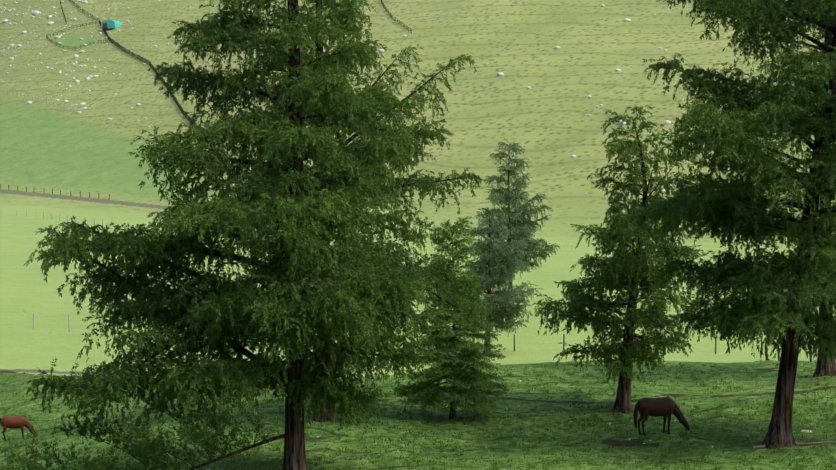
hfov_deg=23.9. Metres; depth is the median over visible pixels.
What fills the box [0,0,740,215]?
hill rocks
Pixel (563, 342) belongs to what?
meadow fence
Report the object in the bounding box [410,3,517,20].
fence top
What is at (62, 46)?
corral fence
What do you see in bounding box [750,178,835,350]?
tree
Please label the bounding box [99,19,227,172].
fence wattle
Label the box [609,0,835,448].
tree
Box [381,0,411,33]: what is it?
fence top
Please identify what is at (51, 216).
road fence posts
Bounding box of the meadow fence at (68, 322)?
[33,314,69,331]
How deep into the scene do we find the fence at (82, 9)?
745.75 m
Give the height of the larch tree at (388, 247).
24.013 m
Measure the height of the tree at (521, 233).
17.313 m
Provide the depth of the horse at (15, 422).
89.48 m
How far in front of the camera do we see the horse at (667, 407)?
74.98 m
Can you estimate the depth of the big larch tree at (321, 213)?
63.27 m
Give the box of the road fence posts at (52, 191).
[0,184,109,199]
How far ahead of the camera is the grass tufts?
76.23 m
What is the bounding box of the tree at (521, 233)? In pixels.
[457,138,559,322]
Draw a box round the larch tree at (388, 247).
[232,0,486,421]
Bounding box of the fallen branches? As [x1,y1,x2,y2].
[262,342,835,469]
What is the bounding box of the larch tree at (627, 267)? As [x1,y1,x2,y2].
[530,105,705,413]
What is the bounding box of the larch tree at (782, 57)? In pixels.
[699,1,835,376]
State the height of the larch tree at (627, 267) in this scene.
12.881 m
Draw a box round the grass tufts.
[0,361,835,469]
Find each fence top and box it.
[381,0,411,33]
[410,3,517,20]
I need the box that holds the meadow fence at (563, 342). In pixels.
[473,334,564,353]
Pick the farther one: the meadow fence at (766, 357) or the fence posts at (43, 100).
the fence posts at (43, 100)
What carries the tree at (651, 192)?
attached to the larch tree at (627, 267)
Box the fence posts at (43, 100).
[7,91,68,110]
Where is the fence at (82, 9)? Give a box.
[72,2,97,20]
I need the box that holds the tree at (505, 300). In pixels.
[450,208,544,352]
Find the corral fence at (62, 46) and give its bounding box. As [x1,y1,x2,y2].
[46,21,97,49]
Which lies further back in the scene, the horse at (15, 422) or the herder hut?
the herder hut
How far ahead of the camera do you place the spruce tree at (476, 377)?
80.91 m
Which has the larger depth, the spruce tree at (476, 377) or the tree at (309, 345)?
the spruce tree at (476, 377)
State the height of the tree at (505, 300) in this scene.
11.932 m
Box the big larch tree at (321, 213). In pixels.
[0,0,452,469]
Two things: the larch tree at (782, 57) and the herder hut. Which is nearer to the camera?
the larch tree at (782, 57)
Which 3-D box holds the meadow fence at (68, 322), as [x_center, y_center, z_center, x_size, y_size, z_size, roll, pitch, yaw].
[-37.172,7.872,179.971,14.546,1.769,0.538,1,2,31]
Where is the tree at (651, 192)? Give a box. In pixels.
[620,146,674,289]
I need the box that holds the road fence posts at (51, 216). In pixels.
[1,208,102,224]
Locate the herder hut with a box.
[101,20,121,28]
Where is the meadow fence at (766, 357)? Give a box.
[664,336,811,361]
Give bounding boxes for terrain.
[0,0,835,469]
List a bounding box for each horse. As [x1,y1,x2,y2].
[0,416,37,440]
[633,396,689,435]
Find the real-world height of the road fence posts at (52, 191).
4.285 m
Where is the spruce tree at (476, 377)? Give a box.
[392,216,511,418]
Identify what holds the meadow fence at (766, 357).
on the terrain
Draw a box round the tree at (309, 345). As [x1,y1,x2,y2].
[260,125,329,374]

